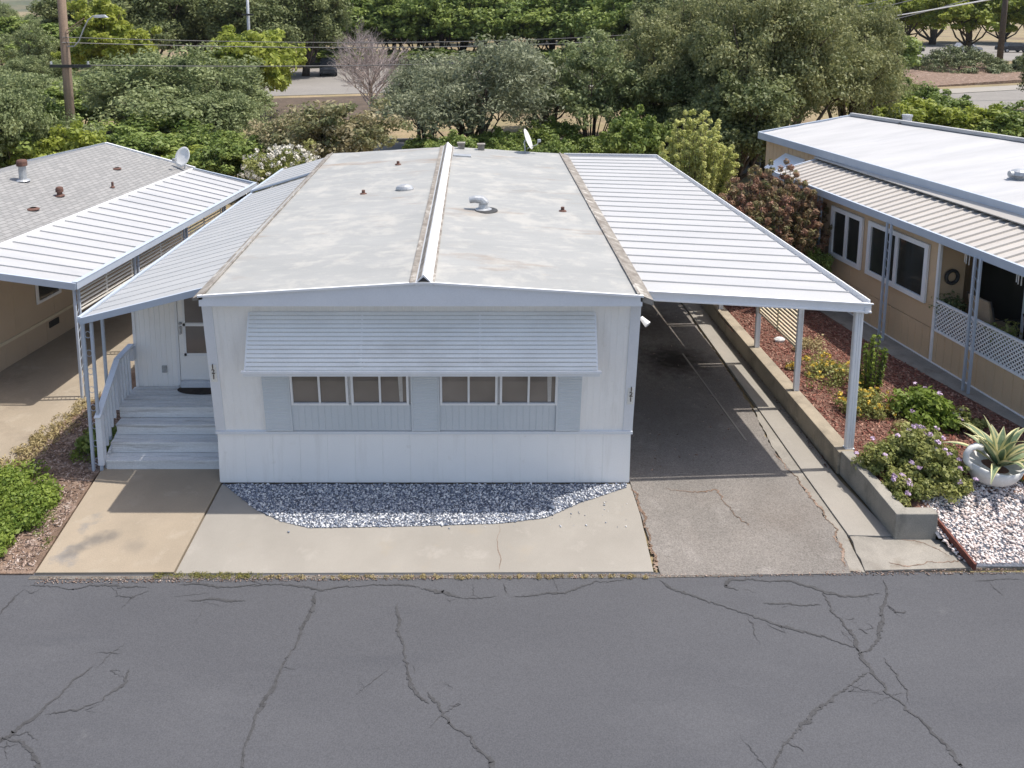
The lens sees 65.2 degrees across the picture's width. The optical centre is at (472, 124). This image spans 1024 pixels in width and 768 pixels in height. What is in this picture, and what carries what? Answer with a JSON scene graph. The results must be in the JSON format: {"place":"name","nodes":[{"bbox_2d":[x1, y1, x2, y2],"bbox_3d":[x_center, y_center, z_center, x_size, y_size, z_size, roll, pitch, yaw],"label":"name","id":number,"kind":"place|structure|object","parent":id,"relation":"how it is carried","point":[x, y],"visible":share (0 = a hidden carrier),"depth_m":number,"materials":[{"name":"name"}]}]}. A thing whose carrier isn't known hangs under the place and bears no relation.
{"place":"outdoors","nodes":[
{"label":"outdoors","id":0,"kind":"place"},
{"bbox_2d":[0,312,134,466],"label":"neighbour driveway","id":1,"kind":"structure","parent":0,"point":[39,387],"depth_m":15.71,"materials":[{"name":"concrete"}]},
{"bbox_2d":[0,142,195,371],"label":"neighbour home","id":2,"kind":"object","parent":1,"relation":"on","point":[38,192],"visible":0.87,"depth_m":18.76,"materials":[{"name":"beige paint"}]},
{"bbox_2d":[0,168,256,399],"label":"neighbour awning","id":3,"kind":"object","parent":2,"relation":"attached to","point":[76,251],"visible":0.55,"depth_m":17.09,"materials":[{"name":"white metal"}]},
{"bbox_2d":[176,484,652,573],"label":"pavement","id":4,"kind":"structure","parent":0,"point":[235,534],"depth_m":10.91,"materials":[{"name":"concrete"}]},
{"bbox_2d":[223,482,626,527],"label":"gravel","id":5,"kind":"structure","parent":4,"relation":"on","point":[245,496],"depth_m":11.84,"materials":[{"name":"grey gravel"}]},
{"bbox_2d":[0,572,1023,767],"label":"street","id":6,"kind":"structure","parent":0,"point":[639,673],"depth_m":8.85,"materials":[{"name":"grey asphalt"}]},
{"bbox_2d":[28,574,750,579],"bbox_3d":[-1.060,5.880,10.335,9.320,0.104,0.065,0,9,0],"label":"gutter lip","id":7,"kind":"object","parent":6,"relation":"on","point":[262,576],"visible":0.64,"depth_m":10.32,"materials":[{"name":"grey concrete"}]},
{"bbox_2d":[263,572,648,579],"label":"weeds","id":8,"kind":"object","parent":6,"relation":"on","point":[519,575],"visible":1,"depth_m":10.31,"materials":[{"name":"green plant"}]},
{"bbox_2d":[0,578,1020,767],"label":"street cracks","id":9,"kind":"object","parent":6,"relation":"on","point":[262,704],"visible":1,"depth_m":9.03,"materials":[{"name":"black asphalt"}]},
{"bbox_2d":[34,567,1023,583],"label":"gutter grit","id":10,"kind":"object","parent":6,"relation":"on","point":[593,576],"visible":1,"depth_m":10.32,"materials":[{"name":"brown soil"}]},
{"bbox_2d":[0,12,1023,571],"bbox_3d":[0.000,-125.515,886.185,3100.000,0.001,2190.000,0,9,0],"label":"ground","id":11,"kind":"structure","parent":0,"point":[946,36],"depth_m":50.90,"materials":[{"name":"grey concrete"}]},
{"bbox_2d":[5,18,59,64],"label":"slender tree","id":12,"kind":"object","parent":11,"relation":"on","point":[43,46],"visible":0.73,"depth_m":69.11,"materials":[{"name":"green plant"}]},
{"bbox_2d":[0,53,74,87],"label":"oak tree","id":13,"kind":"object","parent":11,"relation":"on","point":[25,64],"visible":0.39,"depth_m":61.49,"materials":[{"name":"green plant"}]},
{"bbox_2d":[0,93,83,167],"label":"shrub","id":14,"kind":"object","parent":11,"relation":"on","point":[20,148],"visible":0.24,"depth_m":28.93,"materials":[{"name":"green plant"}]},
{"bbox_2d":[11,0,91,37],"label":"oak tree","id":15,"kind":"object","parent":11,"relation":"on","point":[48,11],"visible":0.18,"depth_m":89.51,"materials":[{"name":"green plant"}]},
{"bbox_2d":[0,69,103,168],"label":"oak tree","id":16,"kind":"object","parent":11,"relation":"on","point":[22,112],"visible":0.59,"depth_m":29.06,"materials":[{"name":"green plant"}]},
{"bbox_2d":[8,120,108,164],"bbox_3d":[-14.994,1.407,29.519,3.679,3.277,3.247,6,10,33],"label":"shrub","id":17,"kind":"object","parent":11,"relation":"on","point":[55,141],"visible":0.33,"depth_m":29.04,"materials":[{"name":"green plant"}]},
{"bbox_2d":[0,402,122,569],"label":"leaf litter","id":18,"kind":"object","parent":11,"relation":"on","point":[47,534],"visible":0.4,"depth_m":12.36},
{"bbox_2d":[0,369,139,574],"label":"planting strip","id":19,"kind":"object","parent":11,"relation":"on","point":[41,555],"visible":0.16,"depth_m":12.03,"materials":[{"name":"brown soil"}]},
{"bbox_2d":[0,503,39,544],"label":"hedge shrub","id":20,"kind":"object","parent":19,"relation":"on","point":[8,520],"visible":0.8,"depth_m":11.16,"materials":[{"name":"green plant"}]},
{"bbox_2d":[0,458,50,501],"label":"hedge shrub","id":21,"kind":"object","parent":19,"relation":"on","point":[8,473],"visible":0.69,"depth_m":12.20,"materials":[{"name":"green plant"}]},
{"bbox_2d":[0,473,63,528],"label":"hedge shrub","id":22,"kind":"object","parent":19,"relation":"on","point":[41,496],"visible":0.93,"depth_m":11.60,"materials":[{"name":"green plant"}]},
{"bbox_2d":[0,391,102,467],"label":"dry grass","id":23,"kind":"structure","parent":19,"relation":"on","point":[33,442],"depth_m":13.56,"materials":[{"name":"beige plant"}]},
{"bbox_2d":[49,0,91,123],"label":"utility pole","id":24,"kind":"object","parent":11,"relation":"on","point":[66,66],"visible":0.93,"depth_m":30.32,"materials":[{"name":"brown wood"}]},
{"bbox_2d":[35,76,118,126],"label":"broadleaf tree","id":25,"kind":"object","parent":11,"relation":"on","point":[56,93],"visible":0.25,"depth_m":42.75,"materials":[{"name":"green plant"}]},
{"bbox_2d":[36,417,222,574],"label":"walkway","id":26,"kind":"structure","parent":11,"relation":"on","point":[134,521],"depth_m":11.34,"materials":[{"name":"concrete"}]},
{"bbox_2d":[94,344,218,468],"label":"front steps","id":27,"kind":"structure","parent":26,"relation":"on","point":[137,442],"depth_m":13.00,"materials":[{"name":"white paint"}]},
{"bbox_2d":[76,0,199,59],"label":"oak tree","id":28,"kind":"object","parent":11,"relation":"on","point":[146,15],"visible":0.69,"depth_m":74.99,"materials":[{"name":"green plant"}]},
{"bbox_2d":[95,125,186,159],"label":"shrub","id":29,"kind":"object","parent":11,"relation":"on","point":[148,142],"visible":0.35,"depth_m":30.84,"materials":[{"name":"green plant"}]},
{"bbox_2d":[171,123,248,174],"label":"shrub","id":30,"kind":"object","parent":11,"relation":"on","point":[201,136],"visible":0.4,"depth_m":33.37,"materials":[{"name":"green plant"}]},
{"bbox_2d":[186,131,278,198],"bbox_3d":[-9.025,1.533,30.552,3.936,2.680,3.308,-7,11,-39],"label":"shrub","id":31,"kind":"object","parent":11,"relation":"on","point":[226,155],"visible":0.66,"depth_m":29.70,"materials":[{"name":"green plant"}]},
{"bbox_2d":[237,138,320,195],"bbox_3d":[-5.989,2.064,25.789,3.015,3.091,3.020,-3,9,-20],"label":"oleander","id":32,"kind":"object","parent":11,"relation":"on","point":[258,168],"visible":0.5,"depth_m":25.38,"materials":[{"name":"white plant"}]},
{"bbox_2d":[245,109,318,171],"bbox_3d":[-7.485,1.121,31.387,3.261,3.276,4.278,1,9,8],"label":"shrubby tree","id":33,"kind":"object","parent":11,"relation":"on","point":[279,124],"visible":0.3,"depth_m":30.60,"materials":[{"name":"green plant"}]},
{"bbox_2d":[269,97,413,160],"bbox_3d":[-5.165,0.992,29.981,5.520,3.992,4.208,2,9,16],"label":"shrubby tree","id":34,"kind":"object","parent":11,"relation":"on","point":[325,128],"visible":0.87,"depth_m":29.03,"materials":[{"name":"green plant"}]},
{"bbox_2d":[257,95,451,119],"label":"shaded mulch","id":35,"kind":"object","parent":11,"relation":"on","point":[360,102],"visible":0.05,"depth_m":60.54,"materials":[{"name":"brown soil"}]},
{"bbox_2d":[66,0,161,64],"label":"broadleaf tree","id":36,"kind":"object","parent":35,"relation":"on","point":[115,25],"visible":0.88,"depth_m":58.12,"materials":[{"name":"green plant"}]},
{"bbox_2d":[192,24,309,101],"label":"broadleaf tree","id":37,"kind":"object","parent":35,"relation":"on","point":[277,78],"visible":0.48,"depth_m":50.54,"materials":[{"name":"green plant"}]},
{"bbox_2d":[336,0,385,63],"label":"broadleaf tree","id":38,"kind":"object","parent":11,"relation":"on","point":[357,9],"visible":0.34,"depth_m":95.66,"materials":[{"name":"green plant"}]},
{"bbox_2d":[327,16,426,116],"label":"bare tree","id":39,"kind":"object","parent":11,"relation":"on","point":[356,70],"visible":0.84,"depth_m":45.67,"materials":[{"name":"grey plant"}]},
{"bbox_2d":[131,142,653,481],"bbox_3d":[-1.599,2.993,16.783,8.483,3.701,10.952,0,9,0],"label":"mobile home","id":40,"kind":"object","parent":11,"relation":"on","point":[447,312],"visible":0.99,"depth_m":12.14,"materials":[{"name":"white paint"}]},
{"bbox_2d":[177,297,209,379],"bbox_3d":[-4.615,3.557,13.715,0.880,1.735,0.071,0,9,0],"label":"door","id":41,"kind":"structure","parent":40,"relation":"in","point":[192,344],"depth_m":13.75,"materials":[{"name":"white paint"}]},
{"bbox_2d":[77,158,323,470],"bbox_3d":[-4.978,3.151,17.252,2.095,3.249,10.420,0,9,0],"label":"porch awning","id":42,"kind":"object","parent":40,"relation":"attached to","point":[192,265],"visible":0.88,"depth_m":13.84,"materials":[{"name":"paint"}]},
{"bbox_2d":[289,377,348,404],"bbox_3d":[-2.295,3.906,11.924,0.860,0.618,0.133,0,9,0],"label":"window","id":43,"kind":"structure","parent":40,"relation":"in","point":[303,390],"depth_m":11.95,"materials":[{"name":"grey glass"}]},
{"bbox_2d":[350,377,408,404],"bbox_3d":[-1.390,3.906,11.924,0.860,0.618,0.133,0,9,0],"label":"window","id":44,"kind":"structure","parent":40,"relation":"in","point":[364,390],"depth_m":11.95,"materials":[{"name":"grey glass"}]},
{"bbox_2d":[440,377,497,404],"bbox_3d":[-0.065,3.906,11.924,0.860,0.618,0.133,0,9,0],"label":"window","id":45,"kind":"structure","parent":40,"relation":"in","point":[453,390],"depth_m":11.95,"materials":[{"name":"grey glass"}]},
{"bbox_2d":[500,377,557,404],"bbox_3d":[0.830,3.906,11.924,0.860,0.618,0.133,0,9,0],"label":"window","id":46,"kind":"structure","parent":40,"relation":"in","point":[513,390],"depth_m":11.95,"materials":[{"name":"grey glass"}]},
{"bbox_2d":[260,57,592,95],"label":"car park","id":47,"kind":"structure","parent":11,"relation":"on","point":[314,83],"depth_m":74.18,"materials":[{"name":"grey asphalt"}]},
{"bbox_2d":[166,0,221,57],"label":"oak tree","id":48,"kind":"object","parent":47,"relation":"on","point":[199,34],"visible":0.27,"depth_m":78.90,"materials":[{"name":"green plant"}]},
{"bbox_2d":[188,0,308,45],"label":"oak tree","id":49,"kind":"object","parent":47,"relation":"on","point":[271,14],"visible":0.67,"depth_m":74.98,"materials":[{"name":"green plant"}]},
{"bbox_2d":[288,0,353,75],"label":"oak tree","id":50,"kind":"object","parent":47,"relation":"on","point":[319,25],"visible":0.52,"depth_m":80.88,"materials":[{"name":"green plant"}]},
{"bbox_2d":[352,0,437,63],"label":"broadleaf tree","id":51,"kind":"object","parent":47,"relation":"on","point":[379,22],"visible":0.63,"depth_m":95.27,"materials":[{"name":"green plant"}]},
{"bbox_2d":[384,0,474,48],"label":"broadleaf tree","id":52,"kind":"object","parent":47,"relation":"on","point":[433,9],"visible":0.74,"depth_m":95.14,"materials":[{"name":"green plant"}]},
{"bbox_2d":[438,0,534,50],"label":"broadleaf tree","id":53,"kind":"object","parent":47,"relation":"on","point":[481,18],"visible":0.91,"depth_m":95.04,"materials":[{"name":"green plant"}]},
{"bbox_2d":[491,0,575,48],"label":"broadleaf tree","id":54,"kind":"object","parent":47,"relation":"on","point":[538,15],"visible":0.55,"depth_m":95.77,"materials":[{"name":"green plant"}]},
{"bbox_2d":[531,0,602,47],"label":"broadleaf tree","id":55,"kind":"object","parent":47,"relation":"on","point":[573,7],"visible":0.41,"depth_m":95.61,"materials":[{"name":"green plant"}]},
{"bbox_2d":[571,0,635,46],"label":"broadleaf tree","id":56,"kind":"object","parent":47,"relation":"on","point":[610,17],"visible":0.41,"depth_m":84.74,"materials":[{"name":"green plant"}]},
{"bbox_2d":[368,32,563,141],"bbox_3d":[-0.372,-1.200,37.234,8.693,6.228,8.453,0,9,1],"label":"olive tree","id":57,"kind":"object","parent":11,"relation":"on","point":[457,91],"visible":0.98,"depth_m":35.28,"materials":[{"name":"green plant"}]},
{"bbox_2d":[599,104,674,163],"bbox_3d":[6.546,0.955,31.594,2.978,3.573,3.542,-1,9,-9],"label":"shrub","id":58,"kind":"object","parent":11,"relation":"on","point":[630,135],"visible":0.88,"depth_m":30.89,"materials":[{"name":"green plant"}]},
{"bbox_2d":[640,59,725,130],"bbox_3d":[10.397,-0.517,36.417,5.725,4.978,5.218,-2,9,-14],"label":"oak tree","id":59,"kind":"object","parent":11,"relation":"on","point":[660,112],"visible":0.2,"depth_m":35.10,"materials":[{"name":"green plant"}]},
{"bbox_2d":[658,109,739,195],"bbox_3d":[7.377,1.442,26.335,2.647,4.059,2.701,4,10,27],"label":"brushy shrub","id":60,"kind":"object","parent":11,"relation":"on","point":[694,160],"visible":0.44,"depth_m":25.67,"materials":[{"name":"green plant"}]},
{"bbox_2d":[664,69,806,183],"bbox_3d":[10.316,0.235,31.403,4.986,4.978,5.471,0,9,1],"label":"oak tree","id":61,"kind":"object","parent":11,"relation":"on","point":[747,113],"visible":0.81,"depth_m":30.04,"materials":[{"name":"green plant"}]},
{"bbox_2d":[673,0,884,178],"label":"oak tree","id":62,"kind":"object","parent":11,"relation":"on","point":[747,39],"visible":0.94,"depth_m":31.86,"materials":[{"name":"green plant"}]},
{"bbox_2d":[681,303,891,538],"bbox_3d":[5.415,4.724,17.953,0.619,0.130,13.898,0,9,-1],"label":"concrete strip","id":63,"kind":"object","parent":11,"relation":"on","point":[852,514],"visible":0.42,"depth_m":13.43,"materials":[{"name":"grey concrete"}]},
{"bbox_2d":[701,304,937,539],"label":"retaining wall","id":64,"kind":"structure","parent":11,"relation":"on","point":[897,519],"depth_m":12.93,"materials":[{"name":"concrete"}]},
{"bbox_2d":[564,153,873,450],"bbox_3d":[4.295,2.959,17.775,3.593,2.754,11.428,0,9,0],"label":"carport","id":65,"kind":"object","parent":64,"relation":"on","point":[681,236],"visible":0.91,"depth_m":14.46,"materials":[{"name":"white metal"}]},
{"bbox_2d":[717,305,1023,506],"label":"garden bed","id":66,"kind":"object","parent":11,"relation":"on","point":[920,503],"visible":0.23,"depth_m":14.82,"materials":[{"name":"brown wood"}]},
{"bbox_2d":[718,158,833,255],"bbox_3d":[7.169,2.485,19.373,3.028,3.397,2.858,1,9,4],"label":"crape myrtle","id":67,"kind":"object","parent":66,"relation":"on","point":[767,206],"visible":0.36,"depth_m":18.74,"materials":[{"name":"brown plant"}]},
{"bbox_2d":[801,351,863,393],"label":"yellow flower clump","id":68,"kind":"object","parent":66,"relation":"on","point":[823,365],"visible":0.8,"depth_m":15.05,"materials":[{"name":"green plant"}]},
{"bbox_2d":[830,381,901,420],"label":"yellow flower clump","id":69,"kind":"object","parent":66,"relation":"on","point":[866,401],"visible":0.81,"depth_m":13.72,"materials":[{"name":"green plant"}]},
{"bbox_2d":[858,334,888,394],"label":"upright shrub","id":70,"kind":"object","parent":66,"relation":"on","point":[870,377],"visible":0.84,"depth_m":14.36,"materials":[{"name":"green plant"}]},
{"bbox_2d":[881,473,937,506],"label":"flowering shrub","id":71,"kind":"object","parent":66,"relation":"on","point":[916,491],"visible":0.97,"depth_m":11.42,"materials":[{"name":"green plant"}]},
{"bbox_2d":[850,409,978,504],"bbox_3d":[6.732,4.890,11.992,1.562,0.868,1.536,-7,11,-38],"label":"flowering shrub","id":72,"kind":"object","parent":66,"relation":"on","point":[913,452],"visible":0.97,"depth_m":11.79,"materials":[{"name":"green plant"}]},
{"bbox_2d":[886,382,961,434],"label":"garden shrub","id":73,"kind":"object","parent":66,"relation":"on","point":[937,408],"visible":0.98,"depth_m":13.43,"materials":[{"name":"green plant"}]},
{"bbox_2d":[850,536,1023,571],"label":"kerb patch","id":74,"kind":"object","parent":11,"relation":"on","point":[876,554],"visible":0.77,"depth_m":10.70,"materials":[{"name":"grey concrete"}]},
{"bbox_2d":[913,0,1021,52],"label":"broadleaf tree","id":75,"kind":"object","parent":11,"relation":"on","point":[971,18],"visible":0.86,"depth_m":96.48,"materials":[{"name":"green plant"}]},
{"bbox_2d":[301,142,761,172],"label":"back road","id":76,"kind":"structure","parent":0,"point":[398,146],"depth_m":40.84,"materials":[{"name":"grey asphalt"}]},
{"bbox_2d":[86,102,216,153],"bbox_3d":[-14.414,0.463,36.279,6.560,3.127,5.514,5,10,32],"label":"shrub","id":77,"kind":"object","parent":76,"relation":"on","point":[137,124],"visible":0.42,"depth_m":35.04,"materials":[{"name":"green plant"}]},
{"bbox_2d":[56,40,278,133],"bbox_3d":[-15.329,-1.301,39.602,10.655,5.690,11.392,0,9,0],"label":"oak tree","id":78,"kind":"object","parent":76,"relation":"on","point":[138,89],"visible":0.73,"depth_m":38.42,"materials":[{"name":"green plant"}]},
{"bbox_2d":[165,81,271,132],"bbox_3d":[-11.980,-0.253,38.589,5.559,3.830,5.944,5,10,31],"label":"oak tree","id":79,"kind":"object","parent":76,"relation":"on","point":[238,99],"visible":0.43,"depth_m":37.02,"materials":[{"name":"green plant"}]},
{"bbox_2d":[381,52,466,141],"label":"olive tree","id":80,"kind":"object","parent":76,"relation":"on","point":[391,91],"visible":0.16,"depth_m":40.59,"materials":[{"name":"green plant"}]},
{"bbox_2d":[497,38,597,138],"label":"olive tree","id":81,"kind":"object","parent":76,"relation":"on","point":[531,50],"visible":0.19,"depth_m":41.43,"materials":[{"name":"green plant"}]},
{"bbox_2d":[516,115,583,148],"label":"shrub","id":82,"kind":"object","parent":76,"relation":"on","point":[553,126],"visible":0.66,"depth_m":35.73,"materials":[{"name":"green plant"}]},
{"bbox_2d":[538,27,648,151],"bbox_3d":[5.560,-1.343,37.339,5.364,6.438,4.922,-4,9,-22],"label":"tree","id":83,"kind":"object","parent":76,"relation":"on","point":[602,98],"visible":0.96,"depth_m":36.26,"materials":[{"name":"green plant"}]},
{"bbox_2d":[610,0,724,155],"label":"oak tree","id":84,"kind":"object","parent":76,"relation":"on","point":[650,42],"visible":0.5,"depth_m":36.74,"materials":[{"name":"green plant"}]},
{"bbox_2d":[809,0,922,118],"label":"oak tree","id":85,"kind":"object","parent":76,"relation":"on","point":[886,83],"visible":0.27,"depth_m":34.93,"materials":[{"name":"green plant"}]},
{"bbox_2d":[879,96,970,125],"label":"shrub","id":86,"kind":"object","parent":76,"relation":"on","point":[919,110],"visible":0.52,"depth_m":37.51,"materials":[{"name":"green plant"}]},
{"bbox_2d":[932,103,1023,137],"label":"shrub","id":87,"kind":"object","parent":76,"relation":"on","point":[975,118],"visible":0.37,"depth_m":36.83,"materials":[{"name":"green plant"}]},
{"bbox_2d":[973,100,1023,136],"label":"shrub","id":88,"kind":"object","parent":76,"relation":"on","point":[1017,125],"visible":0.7,"depth_m":36.02,"materials":[{"name":"green plant"}]},
{"bbox_2d":[629,301,850,575],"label":"driveway","id":89,"kind":"structure","parent":0,"point":[788,529],"depth_m":12.48,"materials":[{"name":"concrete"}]},
{"bbox_2d":[497,454,961,572],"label":"pavement cracks","id":90,"kind":"object","parent":89,"relation":"on","point":[655,562],"visible":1,"depth_m":11.18,"materials":[{"name":"brown"}]},
{"bbox_2d":[753,407,864,572],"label":"broken kerb","id":91,"kind":"structure","parent":89,"relation":"on","point":[850,556],"depth_m":12.18,"materials":[{"name":"grey concrete"}]},
{"bbox_2d":[819,310,1023,427],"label":"side path","id":92,"kind":"structure","parent":0,"point":[898,351],"depth_m":15.63,"materials":[{"name":"grey concrete"}]},
{"bbox_2d":[758,113,1023,418],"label":"home","id":93,"kind":"object","parent":92,"relation":"on","point":[986,168],"visible":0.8,"depth_m":17.18,"materials":[{"name":"beige paint"}]},
{"bbox_2d":[828,205,864,269],"bbox_3d":[8.551,2.567,18.344,0.050,1.200,1.150,-1,9,-9],"label":"window","id":94,"kind":"structure","parent":93,"relation":"in","point":[846,238],"depth_m":18.30,"materials":[{"name":"glass"}]},
{"bbox_2d":[864,220,930,302],"bbox_3d":[8.826,2.813,16.703,0.050,1.200,1.830,-1,9,-9],"label":"window","id":95,"kind":"structure","parent":93,"relation":"in","point":[910,256],"depth_m":16.56,"materials":[{"name":"glass"}]},
{"bbox_2d":[772,156,1023,393],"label":"awning","id":96,"kind":"object","parent":93,"relation":"attached to","point":[985,236],"visible":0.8,"depth_m":16.33,"materials":[{"name":"paint"}]},
{"bbox_2d":[975,259,1023,340],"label":"window","id":97,"kind":"structure","parent":93,"relation":"in","point":[999,286],"depth_m":15.48,"materials":[{"name":"black glass"}]},
{"bbox_2d":[903,61,1023,86],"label":"bark slope","id":98,"kind":"structure","parent":0,"point":[945,79],"depth_m":77.56,"materials":[{"name":"brown wood"}]},
{"bbox_2d":[908,44,1016,73],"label":"juniper","id":99,"kind":"object","parent":98,"relation":"on","point":[941,59],"visible":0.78,"depth_m":82.34,"materials":[{"name":"green plant"}]},
{"bbox_2d":[917,43,1023,60],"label":"car park","id":100,"kind":"structure","parent":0,"point":[990,48],"depth_m":132.52,"materials":[{"name":"grey asphalt"}]},
{"bbox_2d":[859,0,949,37],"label":"broadleaf tree","id":101,"kind":"object","parent":100,"relation":"on","point":[912,22],"visible":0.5,"depth_m":105.28,"materials":[{"name":"green plant"}]},
{"bbox_2d":[920,90,1023,108],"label":"road","id":102,"kind":"structure","parent":0,"point":[984,100],"depth_m":63.74,"materials":[{"name":"grey asphalt"}]},
{"bbox_2d":[921,472,1023,566],"bbox_3d":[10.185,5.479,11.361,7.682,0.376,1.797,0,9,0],"label":"gravel","id":103,"kind":"structure","parent":0,"point":[968,509],"depth_m":11.15,"materials":[{"name":"white gravel"}]},
{"bbox_2d":[962,443,1023,486],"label":"swan planter","id":104,"kind":"object","parent":103,"relation":"on","point":[978,463],"visible":0.72,"depth_m":11.66,"materials":[{"name":"ceramic"}]},
{"bbox_2d":[946,416,1023,482],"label":"agave","id":105,"kind":"object","parent":104,"relation":"in","point":[1001,449],"visible":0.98,"depth_m":11.80,"materials":[{"name":"green plant"}]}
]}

